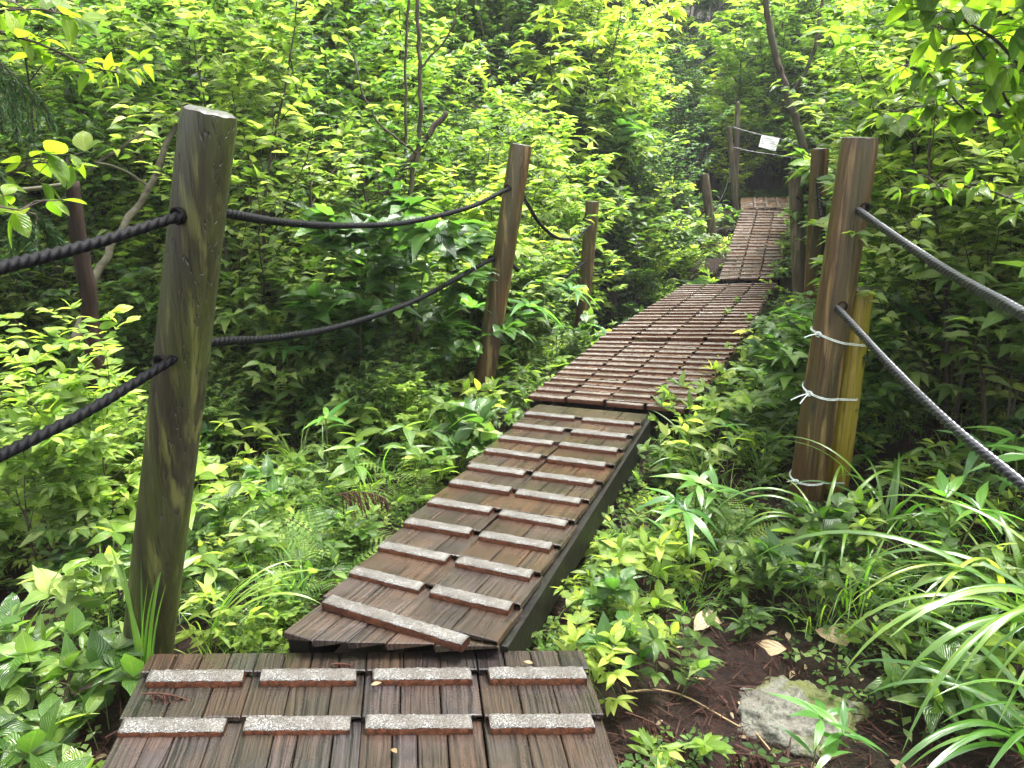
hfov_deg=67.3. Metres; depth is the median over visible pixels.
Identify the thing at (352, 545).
leaved herb
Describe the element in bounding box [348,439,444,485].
fern
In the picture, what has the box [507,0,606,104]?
leaved shrub
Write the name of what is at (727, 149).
leaved shrub
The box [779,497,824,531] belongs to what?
broad leaved herb
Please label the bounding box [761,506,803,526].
seedling
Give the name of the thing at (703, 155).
leaved shrub
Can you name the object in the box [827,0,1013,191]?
leaved shrub
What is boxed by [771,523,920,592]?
grass tuft
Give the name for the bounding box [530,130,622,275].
leaved shrub
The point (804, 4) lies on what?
tall shrub
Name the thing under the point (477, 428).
whorled herb
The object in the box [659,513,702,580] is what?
leafy herb
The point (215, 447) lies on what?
broad leaved herb
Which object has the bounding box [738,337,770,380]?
leafy herb
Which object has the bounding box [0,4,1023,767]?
ground
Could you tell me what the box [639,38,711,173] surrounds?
leaved shrub
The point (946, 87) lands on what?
leaved shrub
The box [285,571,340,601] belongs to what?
grass tuft
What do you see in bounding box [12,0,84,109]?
tall shrub
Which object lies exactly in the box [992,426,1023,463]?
seedling
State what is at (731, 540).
whorled herb
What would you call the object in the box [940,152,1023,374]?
leaved shrub
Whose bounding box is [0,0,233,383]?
twiggy shrub
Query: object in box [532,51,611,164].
leaved shrub
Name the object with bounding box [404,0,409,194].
slender tree
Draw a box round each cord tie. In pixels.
[787,469,844,485]
[791,381,857,403]
[804,326,865,346]
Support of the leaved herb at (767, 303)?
on the ground at (780, 626)
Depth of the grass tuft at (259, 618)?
2.67 m
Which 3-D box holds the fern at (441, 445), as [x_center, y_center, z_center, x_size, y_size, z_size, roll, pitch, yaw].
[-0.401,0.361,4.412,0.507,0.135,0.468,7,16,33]
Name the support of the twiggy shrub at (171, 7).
on the ground at (780, 626)
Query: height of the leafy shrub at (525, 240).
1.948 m
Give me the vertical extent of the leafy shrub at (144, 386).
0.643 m
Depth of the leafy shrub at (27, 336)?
4.82 m
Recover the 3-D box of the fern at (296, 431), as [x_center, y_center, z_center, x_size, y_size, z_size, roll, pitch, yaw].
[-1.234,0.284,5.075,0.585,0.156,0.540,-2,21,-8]
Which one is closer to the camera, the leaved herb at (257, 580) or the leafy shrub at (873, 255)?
the leaved herb at (257, 580)
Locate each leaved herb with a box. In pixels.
[0,517,15,551]
[0,536,44,592]
[0,561,3,588]
[0,611,90,708]
[0,714,61,767]
[2,692,99,767]
[12,513,100,569]
[12,608,90,646]
[57,509,115,552]
[58,628,146,752]
[75,589,125,629]
[92,760,104,767]
[97,544,200,600]
[119,521,213,566]
[124,511,198,543]
[178,567,229,629]
[188,503,229,531]
[193,484,231,529]
[193,516,259,575]
[203,520,281,576]
[210,443,220,455]
[210,490,272,541]
[218,439,238,457]
[218,598,287,651]
[218,604,294,653]
[228,411,283,457]
[228,530,277,573]
[231,606,301,656]
[238,577,291,609]
[239,399,286,441]
[239,453,301,504]
[247,576,317,628]
[254,602,305,651]
[257,390,298,412]
[266,560,318,616]
[278,475,345,523]
[279,580,322,621]
[305,431,370,465]
[307,440,341,465]
[321,524,350,548]
[327,444,365,470]
[327,529,347,560]
[327,537,358,562]
[332,517,363,558]
[360,501,396,545]
[385,511,411,530]
[388,477,425,520]
[389,469,436,494]
[412,435,444,470]
[421,392,476,463]
[425,444,440,469]
[428,437,443,445]
[430,396,502,473]
[444,459,468,475]
[455,439,485,469]
[495,376,534,398]
[503,368,554,388]
[525,352,542,369]
[531,616,563,647]
[535,354,551,371]
[537,350,560,367]
[542,341,574,362]
[542,342,573,363]
[548,585,668,666]
[554,348,577,363]
[560,331,592,358]
[566,565,643,617]
[568,586,613,634]
[575,609,661,689]
[578,531,624,583]
[585,546,641,574]
[594,316,623,329]
[598,308,622,331]
[605,588,646,617]
[606,299,648,324]
[612,483,669,525]
[612,537,654,579]
[629,480,667,518]
[636,463,656,481]
[642,442,686,488]
[644,280,690,298]
[649,487,756,558]
[652,289,667,300]
[652,479,683,493]
[658,258,690,283]
[661,272,673,285]
[674,498,757,562]
[676,497,743,561]
[677,239,709,271]
[677,269,697,283]
[685,487,736,530]
[694,399,746,441]
[699,201,730,228]
[701,233,731,253]
[710,503,768,543]
[711,402,756,429]
[713,410,752,439]
[718,342,746,380]
[725,428,782,475]
[728,182,755,201]
[728,543,837,608]
[733,295,778,315]
[736,412,764,436]
[737,381,778,430]
[746,525,818,599]
[757,388,792,437]
[760,279,792,305]
[760,410,798,442]
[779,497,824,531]
[781,215,789,239]
[809,536,865,573]
[823,526,908,599]
[852,423,880,471]
[856,578,998,658]
[866,636,984,739]
[880,382,945,444]
[905,526,993,586]
[916,625,1015,718]
[926,473,1023,540]
[934,620,1016,696]
[940,659,1023,753]
[948,381,1017,428]
[962,466,1018,506]
[968,465,1014,501]
[970,581,1007,633]
[974,592,1023,662]
[975,413,1023,440]
[989,404,1023,441]
[1011,531,1023,566]
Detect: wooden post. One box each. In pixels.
[116,104,237,703]
[472,143,531,413]
[574,201,598,329]
[608,286,618,325]
[700,173,718,251]
[788,137,878,506]
[788,171,805,301]
[803,148,828,315]
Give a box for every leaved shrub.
[18,192,162,329]
[260,0,432,147]
[281,166,543,397]
[290,43,391,191]
[353,0,487,110]
[372,0,480,125]
[379,53,480,193]
[421,90,526,202]
[425,0,555,97]
[456,0,564,138]
[456,0,585,95]
[479,67,660,202]
[492,62,634,217]
[499,15,585,94]
[507,0,606,102]
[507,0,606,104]
[512,22,597,110]
[512,84,647,236]
[527,156,643,295]
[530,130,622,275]
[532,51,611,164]
[536,16,663,151]
[537,0,630,106]
[539,151,627,292]
[547,12,626,66]
[553,22,632,135]
[557,121,683,314]
[567,13,673,174]
[571,102,692,295]
[588,30,643,105]
[602,112,674,281]
[603,24,664,157]
[608,50,686,161]
[616,40,683,130]
[625,79,735,262]
[636,37,704,165]
[636,96,669,133]
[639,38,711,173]
[655,39,710,168]
[655,79,724,208]
[676,62,724,177]
[695,75,749,167]
[695,90,750,191]
[699,4,809,188]
[704,82,762,187]
[709,52,768,183]
[714,85,759,183]
[733,68,811,194]
[734,2,827,92]
[736,79,798,192]
[737,1,831,84]
[739,15,826,178]
[741,99,825,195]
[742,283,911,419]
[754,81,799,195]
[755,42,849,194]
[756,55,839,193]
[762,13,835,182]
[768,13,829,73]
[769,32,852,110]
[776,131,843,232]
[787,10,831,83]
[816,0,1008,205]
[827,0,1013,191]
[827,97,881,195]
[894,13,1009,175]
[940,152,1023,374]
[954,154,1023,357]
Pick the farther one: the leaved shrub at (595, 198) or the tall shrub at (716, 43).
the tall shrub at (716, 43)
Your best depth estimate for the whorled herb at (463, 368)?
5.93 m
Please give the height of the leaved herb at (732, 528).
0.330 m
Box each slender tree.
[346,0,460,244]
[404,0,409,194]
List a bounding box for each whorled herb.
[0,415,26,431]
[0,476,50,562]
[0,494,27,542]
[0,505,31,560]
[1,495,24,520]
[42,464,123,495]
[42,524,114,572]
[86,463,227,546]
[113,452,141,505]
[183,506,280,586]
[194,479,285,532]
[195,450,236,492]
[195,456,219,483]
[204,398,289,456]
[207,457,239,482]
[208,417,290,461]
[209,477,269,521]
[225,459,260,479]
[245,483,305,519]
[257,365,301,422]
[258,387,322,446]
[272,391,323,438]
[274,449,312,475]
[290,396,355,456]
[292,533,351,591]
[294,444,364,486]
[313,378,396,444]
[315,394,383,464]
[322,421,450,511]
[352,419,389,443]
[383,432,434,468]
[402,395,501,474]
[405,455,459,499]
[413,375,461,394]
[439,380,471,400]
[453,345,516,384]
[458,366,474,374]
[484,399,520,430]
[495,356,540,389]
[495,359,535,377]
[515,351,557,380]
[533,355,572,378]
[564,557,603,613]
[589,529,639,560]
[669,497,746,565]
[675,534,753,599]
[686,404,762,468]
[687,377,726,414]
[694,391,762,433]
[715,390,766,414]
[719,389,734,403]
[721,362,764,385]
[734,328,785,346]
[748,389,797,437]
[770,395,796,416]
[855,431,885,453]
[856,421,892,462]
[865,444,962,508]
[878,438,974,506]
[911,542,1023,613]
[971,377,1023,433]
[972,626,1023,699]
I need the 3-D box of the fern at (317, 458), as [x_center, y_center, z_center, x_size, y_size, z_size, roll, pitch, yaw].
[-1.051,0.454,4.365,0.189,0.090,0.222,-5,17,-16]
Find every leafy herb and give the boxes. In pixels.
[0,592,92,714]
[0,615,115,719]
[8,492,66,537]
[17,546,122,680]
[29,532,97,576]
[174,580,275,652]
[188,492,237,553]
[194,420,230,486]
[200,436,227,463]
[232,442,275,481]
[240,397,283,439]
[243,404,284,441]
[243,493,294,533]
[321,502,379,551]
[331,380,359,429]
[368,398,428,451]
[399,414,435,454]
[429,373,464,398]
[434,336,478,371]
[439,364,468,394]
[445,358,475,386]
[457,393,524,437]
[461,376,512,415]
[499,376,553,426]
[501,361,521,382]
[508,362,550,408]
[513,319,540,375]
[550,333,565,345]
[551,331,594,355]
[552,611,637,715]
[557,332,591,364]
[558,307,604,356]
[561,569,601,606]
[592,526,682,602]
[594,524,654,560]
[596,310,609,329]
[597,505,647,547]
[604,299,635,322]
[604,305,636,327]
[621,301,643,323]
[621,303,640,317]
[630,438,683,483]
[632,611,724,701]
[638,496,670,524]
[647,264,665,294]
[648,369,697,443]
[650,267,679,291]
[658,413,736,471]
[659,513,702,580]
[665,254,685,275]
[667,424,719,469]
[670,180,719,208]
[670,247,709,278]
[670,411,708,452]
[672,202,723,243]
[674,245,713,274]
[693,373,787,440]
[694,228,713,248]
[699,266,718,289]
[701,233,731,275]
[702,360,747,389]
[715,204,741,235]
[715,361,762,402]
[716,306,768,336]
[733,334,788,356]
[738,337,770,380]
[741,380,773,409]
[741,519,871,610]
[746,371,781,397]
[747,431,793,466]
[749,344,803,361]
[759,302,790,334]
[765,289,789,311]
[766,257,791,289]
[775,238,791,275]
[775,416,796,440]
[779,226,790,255]
[785,312,809,345]
[786,292,803,315]
[790,486,881,565]
[791,380,801,411]
[836,498,892,567]
[869,350,910,411]
[879,592,1003,665]
[889,504,975,553]
[890,360,965,418]
[895,666,974,730]
[907,344,997,394]
[907,392,956,437]
[920,515,1016,601]
[953,363,1003,388]
[983,473,1023,521]
[996,393,1023,452]
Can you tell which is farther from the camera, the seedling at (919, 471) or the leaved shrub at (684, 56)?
the leaved shrub at (684, 56)
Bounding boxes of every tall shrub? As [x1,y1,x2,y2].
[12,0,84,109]
[55,19,178,113]
[94,9,151,49]
[96,0,182,55]
[103,0,155,45]
[123,0,260,104]
[178,0,373,184]
[206,1,353,189]
[237,0,404,110]
[261,2,380,107]
[296,0,488,177]
[303,0,435,180]
[306,0,478,200]
[315,20,464,216]
[341,7,442,54]
[361,103,539,362]
[364,75,448,212]
[412,133,485,383]
[421,0,500,109]
[422,0,555,107]
[427,111,524,383]
[428,0,562,144]
[436,1,496,106]
[445,129,589,362]
[468,60,607,324]
[491,2,590,95]
[503,0,687,261]
[522,0,649,133]
[522,120,639,327]
[561,0,692,262]
[562,0,677,202]
[567,0,662,123]
[577,0,694,187]
[598,0,700,65]
[601,4,688,170]
[641,0,724,164]
[685,0,764,99]
[685,0,805,195]
[703,0,840,183]
[717,0,824,193]
[757,0,875,195]
[783,56,849,148]
[792,0,919,173]
[795,3,1009,352]
[796,0,838,46]
[796,0,885,58]
[823,0,882,112]
[824,0,886,134]
[837,0,917,151]
[837,0,985,90]
[885,12,1018,232]
[904,5,1023,378]
[942,0,1022,154]
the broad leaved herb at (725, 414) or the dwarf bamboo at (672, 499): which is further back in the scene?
the broad leaved herb at (725, 414)
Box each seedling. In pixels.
[0,551,48,592]
[43,547,122,603]
[52,730,78,750]
[93,621,123,677]
[180,577,196,602]
[183,544,216,578]
[192,563,284,607]
[193,481,211,510]
[193,503,252,546]
[221,542,281,591]
[228,454,277,478]
[236,454,275,478]
[237,502,272,528]
[244,568,301,644]
[255,433,280,445]
[267,440,307,465]
[270,531,317,570]
[273,455,336,487]
[274,407,312,447]
[275,525,316,543]
[280,421,298,441]
[290,506,327,550]
[292,460,358,493]
[299,486,342,515]
[304,473,347,496]
[314,520,384,564]
[320,428,352,455]
[322,508,371,548]
[335,469,378,507]
[338,438,383,464]
[357,479,412,508]
[400,452,456,488]
[430,414,458,439]
[502,395,520,406]
[537,359,564,371]
[583,523,653,564]
[606,589,678,650]
[625,464,676,496]
[626,726,736,767]
[631,523,658,545]
[632,556,682,619]
[658,478,695,503]
[664,555,726,591]
[693,469,728,481]
[703,439,724,464]
[721,423,765,441]
[722,592,775,644]
[729,449,778,486]
[734,486,769,512]
[735,557,785,604]
[740,475,772,491]
[741,429,774,455]
[744,526,763,539]
[754,461,790,488]
[756,426,792,466]
[757,415,777,428]
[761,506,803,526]
[764,416,793,440]
[797,554,890,582]
[831,598,952,660]
[832,553,893,595]
[851,461,859,471]
[855,552,905,591]
[857,421,886,446]
[870,449,922,475]
[888,561,945,587]
[908,458,949,485]
[912,498,966,524]
[929,447,974,479]
[937,455,1012,501]
[944,435,1020,471]
[945,446,989,472]
[965,401,1017,440]
[972,543,1023,592]
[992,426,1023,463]
[1010,507,1023,526]
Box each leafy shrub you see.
[0,135,161,289]
[0,199,55,324]
[0,258,79,379]
[0,269,161,414]
[0,273,76,353]
[0,300,147,555]
[0,309,79,410]
[0,312,83,408]
[0,353,120,571]
[0,404,78,481]
[2,355,76,408]
[7,267,69,366]
[26,276,160,382]
[27,207,161,305]
[35,232,225,372]
[35,247,266,403]
[52,154,168,282]
[78,418,143,514]
[98,410,146,515]
[100,400,147,440]
[104,418,142,488]
[108,406,147,479]
[113,404,208,490]
[118,139,352,328]
[121,361,241,438]
[129,283,277,408]
[130,220,253,342]
[200,385,246,461]
[200,405,239,450]
[205,347,276,418]
[206,369,244,420]
[210,245,392,427]
[211,361,248,406]
[213,288,281,367]
[214,207,352,411]
[214,253,362,412]
[220,212,349,411]
[220,234,366,347]
[269,298,406,393]
[288,367,352,425]
[306,8,395,99]
[314,97,388,214]
[317,273,447,383]
[327,89,437,185]
[327,242,470,381]
[328,7,421,91]
[330,322,459,457]
[331,373,425,451]
[339,369,377,428]
[343,179,392,233]
[350,315,452,388]
[352,79,422,196]
[362,55,444,107]
[363,360,440,464]
[373,275,476,396]
[380,154,546,377]
[423,164,567,372]
[423,234,569,375]
[438,85,535,200]
[440,243,582,386]
[442,132,469,193]
[461,244,567,382]
[486,111,588,236]
[496,192,625,315]
[504,277,584,367]
[550,251,579,342]
[571,264,613,338]
[596,180,712,314]
[601,177,706,303]
[608,241,670,308]
[639,93,680,185]
[664,113,702,164]
[666,82,719,161]
[667,100,703,165]
[673,74,707,155]
[684,66,744,175]
[692,105,730,185]
[698,103,784,204]
[712,94,749,190]
[715,78,766,174]
[749,287,936,422]
[772,102,850,166]
[782,138,817,209]
[797,172,884,239]
[807,142,975,354]
[808,172,1011,339]
[821,213,1022,407]
[822,85,982,198]
[832,90,946,237]
[857,168,1023,407]
[866,173,926,340]
[874,157,1023,452]
[911,245,1023,410]
[916,136,1023,409]
[972,200,1023,340]
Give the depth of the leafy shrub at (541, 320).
5.57 m
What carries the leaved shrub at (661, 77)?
on the ground at (780, 626)
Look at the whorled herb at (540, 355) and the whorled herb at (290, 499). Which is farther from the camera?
the whorled herb at (540, 355)
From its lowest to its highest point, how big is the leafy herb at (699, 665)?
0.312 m
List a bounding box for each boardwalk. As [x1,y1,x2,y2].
[102,650,617,767]
[284,404,650,667]
[528,340,741,438]
[599,283,777,355]
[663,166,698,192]
[718,209,789,291]
[740,197,808,219]
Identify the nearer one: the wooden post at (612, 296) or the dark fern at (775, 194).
the wooden post at (612, 296)
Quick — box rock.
[737,675,873,757]
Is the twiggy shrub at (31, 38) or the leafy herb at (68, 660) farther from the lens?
the twiggy shrub at (31, 38)
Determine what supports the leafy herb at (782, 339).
on the ground at (780, 626)
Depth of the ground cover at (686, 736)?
2.56 m
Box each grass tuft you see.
[15,566,102,607]
[16,596,59,639]
[45,606,123,651]
[51,602,124,641]
[174,563,263,654]
[178,575,252,618]
[180,625,274,653]
[201,600,282,651]
[205,595,289,652]
[209,439,260,480]
[213,580,296,648]
[229,532,361,630]
[234,452,318,497]
[234,516,322,567]
[241,597,316,637]
[246,459,326,497]
[246,493,324,531]
[256,626,289,652]
[276,421,315,445]
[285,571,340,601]
[288,456,342,494]
[289,475,354,508]
[290,412,445,505]
[304,495,396,538]
[307,520,399,551]
[312,473,369,508]
[317,441,398,477]
[378,471,425,515]
[381,498,415,522]
[388,464,436,498]
[432,447,468,475]
[526,634,626,701]
[532,620,582,650]
[533,607,593,653]
[534,634,579,650]
[551,610,638,657]
[562,559,641,607]
[567,565,615,613]
[586,530,656,577]
[593,648,655,694]
[615,481,651,513]
[619,492,685,542]
[642,505,745,563]
[643,429,691,457]
[652,416,714,444]
[652,575,733,630]
[667,560,746,617]
[680,461,775,499]
[690,511,764,561]
[745,556,891,648]
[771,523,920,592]
[806,587,883,628]
[848,580,1014,678]
[853,440,890,472]
[857,648,929,694]
[858,537,979,605]
[861,522,927,567]
[876,526,961,597]
[877,400,932,424]
[885,469,928,506]
[901,417,995,463]
[953,405,1018,442]
[960,400,1011,425]
[960,411,1017,441]
[960,488,1023,542]
[968,679,1023,727]
[973,526,1023,584]
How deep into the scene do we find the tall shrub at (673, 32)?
16.86 m
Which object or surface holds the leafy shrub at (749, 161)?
on the ground at (780, 626)
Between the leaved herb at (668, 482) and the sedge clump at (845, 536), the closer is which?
the sedge clump at (845, 536)
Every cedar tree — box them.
[0,59,72,278]
[580,0,689,109]
[606,0,745,123]
[684,0,734,45]
[687,0,819,97]
[701,2,820,32]
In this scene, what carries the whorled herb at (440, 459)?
on the ground at (780, 626)
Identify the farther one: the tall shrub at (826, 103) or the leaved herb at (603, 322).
the tall shrub at (826, 103)
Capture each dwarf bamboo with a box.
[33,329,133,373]
[124,393,147,411]
[259,337,321,435]
[299,384,338,433]
[301,399,349,472]
[393,294,482,394]
[428,293,510,397]
[503,297,563,399]
[548,282,600,359]
[552,322,567,352]
[589,325,607,334]
[633,488,695,523]
[644,491,722,555]
[650,462,748,532]
[705,418,749,483]
[728,367,770,394]
[764,692,886,767]
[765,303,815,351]
[872,303,992,427]
[895,347,942,431]
[895,469,1023,591]
[912,296,1010,438]
[936,430,1018,514]
[964,426,1023,519]
[967,445,1023,507]
[988,353,1022,388]
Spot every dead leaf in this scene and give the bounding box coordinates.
[694,610,711,630]
[756,639,786,655]
[815,626,848,645]
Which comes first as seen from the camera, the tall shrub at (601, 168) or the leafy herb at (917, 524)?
the leafy herb at (917, 524)
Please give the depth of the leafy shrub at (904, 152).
4.26 m
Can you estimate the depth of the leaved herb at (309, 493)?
3.62 m
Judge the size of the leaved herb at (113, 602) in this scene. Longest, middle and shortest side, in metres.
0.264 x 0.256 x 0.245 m
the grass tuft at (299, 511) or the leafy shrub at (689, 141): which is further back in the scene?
the leafy shrub at (689, 141)
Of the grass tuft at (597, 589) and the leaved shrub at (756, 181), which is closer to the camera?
the grass tuft at (597, 589)
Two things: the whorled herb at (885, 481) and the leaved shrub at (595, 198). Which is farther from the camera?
the leaved shrub at (595, 198)
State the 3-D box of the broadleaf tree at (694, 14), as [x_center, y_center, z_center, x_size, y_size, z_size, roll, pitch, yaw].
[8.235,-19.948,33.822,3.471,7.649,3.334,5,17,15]
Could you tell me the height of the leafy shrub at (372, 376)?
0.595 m
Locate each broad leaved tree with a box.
[0,0,154,248]
[857,0,1023,227]
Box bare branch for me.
[17,183,66,192]
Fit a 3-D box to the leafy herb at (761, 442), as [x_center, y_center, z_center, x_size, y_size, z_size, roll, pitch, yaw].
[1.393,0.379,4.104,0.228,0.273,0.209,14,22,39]
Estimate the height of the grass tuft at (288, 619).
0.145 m
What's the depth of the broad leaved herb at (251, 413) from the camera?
4.77 m
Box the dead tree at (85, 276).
[65,181,108,397]
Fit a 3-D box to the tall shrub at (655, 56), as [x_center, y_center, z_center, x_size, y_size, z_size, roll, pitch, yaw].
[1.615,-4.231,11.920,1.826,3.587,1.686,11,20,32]
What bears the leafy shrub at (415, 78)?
on the ground at (780, 626)
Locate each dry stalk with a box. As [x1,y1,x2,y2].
[626,689,741,727]
[738,701,775,756]
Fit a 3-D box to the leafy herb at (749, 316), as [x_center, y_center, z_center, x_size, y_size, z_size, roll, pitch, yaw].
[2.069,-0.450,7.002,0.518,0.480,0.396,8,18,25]
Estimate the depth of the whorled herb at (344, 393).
4.51 m
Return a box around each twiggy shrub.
[0,0,100,166]
[0,0,149,178]
[0,0,163,123]
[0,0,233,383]
[0,0,280,283]
[0,1,177,204]
[0,1,178,382]
[0,32,157,271]
[0,45,29,276]
[0,228,42,321]
[21,61,176,202]
[32,0,133,89]
[53,0,424,399]
[67,12,256,276]
[79,0,302,194]
[85,0,351,282]
[95,1,263,102]
[126,1,257,93]
[172,0,257,77]
[176,0,380,140]
[176,0,492,390]
[192,10,311,131]
[201,40,388,286]
[229,71,373,211]
[304,146,475,346]
[409,10,592,257]
[438,97,598,356]
[758,0,995,225]
[774,20,871,173]
[787,0,1023,434]
[794,78,905,243]
[807,13,898,152]
[816,96,863,173]
[922,20,1021,257]
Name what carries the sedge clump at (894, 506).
on the ground at (780, 626)
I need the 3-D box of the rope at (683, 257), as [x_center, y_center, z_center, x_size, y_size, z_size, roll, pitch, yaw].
[2.153,-1.689,10.623,0.133,0.715,2.259,16,23,42]
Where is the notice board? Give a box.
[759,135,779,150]
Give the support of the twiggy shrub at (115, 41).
on the ground at (780, 626)
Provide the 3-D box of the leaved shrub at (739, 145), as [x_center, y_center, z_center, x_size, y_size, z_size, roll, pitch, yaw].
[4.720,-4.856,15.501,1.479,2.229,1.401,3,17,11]
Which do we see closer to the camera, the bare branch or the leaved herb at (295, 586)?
the leaved herb at (295, 586)
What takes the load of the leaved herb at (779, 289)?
on the ground at (780, 626)
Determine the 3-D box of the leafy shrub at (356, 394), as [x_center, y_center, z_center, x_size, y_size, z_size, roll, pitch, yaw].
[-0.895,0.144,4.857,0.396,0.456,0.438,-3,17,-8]
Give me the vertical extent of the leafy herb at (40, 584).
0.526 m
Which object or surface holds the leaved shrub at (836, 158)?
on the ground at (780, 626)
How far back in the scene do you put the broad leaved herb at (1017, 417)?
3.61 m
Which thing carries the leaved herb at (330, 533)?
on the ground at (780, 626)
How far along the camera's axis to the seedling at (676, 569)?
3.00 m
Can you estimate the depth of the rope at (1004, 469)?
2.38 m
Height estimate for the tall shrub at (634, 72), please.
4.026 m
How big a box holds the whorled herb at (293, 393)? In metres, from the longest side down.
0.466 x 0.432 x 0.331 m
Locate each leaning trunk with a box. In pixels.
[70,111,179,342]
[347,110,448,261]
[763,0,823,186]
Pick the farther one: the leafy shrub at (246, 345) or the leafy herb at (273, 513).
the leafy shrub at (246, 345)
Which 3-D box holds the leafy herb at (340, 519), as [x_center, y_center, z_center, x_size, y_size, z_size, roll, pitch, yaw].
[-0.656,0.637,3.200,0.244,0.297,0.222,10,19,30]
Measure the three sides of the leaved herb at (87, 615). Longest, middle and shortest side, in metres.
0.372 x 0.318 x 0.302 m
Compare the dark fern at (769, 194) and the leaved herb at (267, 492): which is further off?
the dark fern at (769, 194)
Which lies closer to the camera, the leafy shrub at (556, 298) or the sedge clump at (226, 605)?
the sedge clump at (226, 605)
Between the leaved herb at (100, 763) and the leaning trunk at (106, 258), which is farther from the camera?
the leaning trunk at (106, 258)
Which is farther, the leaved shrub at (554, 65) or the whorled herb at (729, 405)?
the leaved shrub at (554, 65)
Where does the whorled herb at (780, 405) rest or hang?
on the ground at (780, 626)
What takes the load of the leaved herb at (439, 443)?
on the ground at (780, 626)
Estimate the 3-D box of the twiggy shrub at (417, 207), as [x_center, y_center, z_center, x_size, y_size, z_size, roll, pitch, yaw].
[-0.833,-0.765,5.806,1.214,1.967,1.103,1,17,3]
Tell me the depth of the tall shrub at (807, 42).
13.37 m
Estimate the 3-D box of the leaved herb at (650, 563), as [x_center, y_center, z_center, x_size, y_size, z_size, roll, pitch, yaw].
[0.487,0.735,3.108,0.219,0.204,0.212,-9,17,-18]
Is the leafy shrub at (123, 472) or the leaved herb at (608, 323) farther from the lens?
the leaved herb at (608, 323)
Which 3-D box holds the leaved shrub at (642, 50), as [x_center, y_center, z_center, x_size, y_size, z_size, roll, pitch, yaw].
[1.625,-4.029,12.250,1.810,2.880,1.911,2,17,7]
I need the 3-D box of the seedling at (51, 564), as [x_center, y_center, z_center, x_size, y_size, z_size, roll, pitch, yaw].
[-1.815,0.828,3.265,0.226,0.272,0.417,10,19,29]
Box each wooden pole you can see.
[726,127,738,224]
[732,102,739,223]
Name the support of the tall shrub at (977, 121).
on the ground at (780, 626)
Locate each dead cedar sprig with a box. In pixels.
[105,729,118,737]
[142,692,189,704]
[331,663,365,683]
[335,491,390,517]
[626,712,698,760]
[713,752,785,767]
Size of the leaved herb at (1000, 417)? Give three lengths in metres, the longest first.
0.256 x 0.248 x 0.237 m
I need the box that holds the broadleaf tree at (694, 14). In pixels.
[693,0,697,19]
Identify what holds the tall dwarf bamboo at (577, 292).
on the ground at (780, 626)
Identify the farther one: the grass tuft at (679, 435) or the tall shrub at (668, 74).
the tall shrub at (668, 74)
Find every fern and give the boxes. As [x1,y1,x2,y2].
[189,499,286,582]
[245,485,320,531]
[249,640,287,674]
[250,483,397,564]
[257,538,327,576]
[270,544,378,593]
[276,503,373,576]
[284,413,357,441]
[294,479,350,500]
[311,450,339,465]
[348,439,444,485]
[384,482,447,502]
[420,434,474,454]
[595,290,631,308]
[668,230,702,242]
[678,277,718,284]
[681,198,702,205]
[696,500,781,568]
[715,182,764,203]
[728,190,779,201]
[747,188,788,197]
[752,190,788,197]
[970,497,1023,534]
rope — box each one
[0,186,591,274]
[0,256,586,462]
[610,211,704,275]
[616,231,707,295]
[713,162,732,207]
[732,127,798,145]
[734,147,799,158]
[796,196,807,202]
[815,178,824,289]
[834,305,1023,491]
[854,207,1023,322]
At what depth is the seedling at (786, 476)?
4.00 m
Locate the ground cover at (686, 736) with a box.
[0,292,1023,767]
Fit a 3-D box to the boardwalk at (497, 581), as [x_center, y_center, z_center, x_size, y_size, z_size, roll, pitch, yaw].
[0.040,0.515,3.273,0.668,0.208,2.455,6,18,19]
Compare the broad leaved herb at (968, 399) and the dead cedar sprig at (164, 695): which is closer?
the dead cedar sprig at (164, 695)
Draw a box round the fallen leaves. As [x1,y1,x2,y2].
[3,259,989,767]
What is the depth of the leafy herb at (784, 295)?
8.33 m
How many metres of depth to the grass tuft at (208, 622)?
2.64 m
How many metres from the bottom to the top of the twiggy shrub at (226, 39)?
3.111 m
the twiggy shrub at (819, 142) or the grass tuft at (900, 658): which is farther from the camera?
the twiggy shrub at (819, 142)
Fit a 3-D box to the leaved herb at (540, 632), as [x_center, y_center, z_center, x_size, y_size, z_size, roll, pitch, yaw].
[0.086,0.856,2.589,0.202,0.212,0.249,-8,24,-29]
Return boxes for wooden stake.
[825,286,873,493]
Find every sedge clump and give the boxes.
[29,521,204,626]
[110,545,165,664]
[201,560,325,653]
[250,411,329,479]
[287,402,349,444]
[393,443,469,479]
[650,409,741,489]
[694,413,827,487]
[714,518,978,651]
[718,465,982,587]
[753,494,1023,751]
[766,436,1023,552]
[849,476,1023,662]
[856,609,1023,767]
[860,554,972,632]
[901,538,1023,627]
[947,428,1023,472]
[970,520,1023,579]
[976,423,1023,489]
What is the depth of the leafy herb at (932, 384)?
4.21 m
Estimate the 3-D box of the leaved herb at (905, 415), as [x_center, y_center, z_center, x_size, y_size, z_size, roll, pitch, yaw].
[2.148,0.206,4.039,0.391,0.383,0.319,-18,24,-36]
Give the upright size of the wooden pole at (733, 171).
1.715 m
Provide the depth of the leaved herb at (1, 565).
3.09 m
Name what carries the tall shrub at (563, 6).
on the ground at (780, 626)
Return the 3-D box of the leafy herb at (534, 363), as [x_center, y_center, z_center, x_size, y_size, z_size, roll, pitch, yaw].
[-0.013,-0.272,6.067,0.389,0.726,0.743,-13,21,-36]
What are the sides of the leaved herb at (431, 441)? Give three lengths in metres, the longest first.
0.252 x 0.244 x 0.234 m
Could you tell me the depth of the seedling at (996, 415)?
3.87 m
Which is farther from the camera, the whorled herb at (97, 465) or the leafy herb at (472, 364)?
the leafy herb at (472, 364)
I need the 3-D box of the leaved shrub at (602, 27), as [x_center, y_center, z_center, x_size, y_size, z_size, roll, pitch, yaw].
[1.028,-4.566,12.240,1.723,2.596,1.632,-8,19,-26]
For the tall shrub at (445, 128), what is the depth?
6.69 m

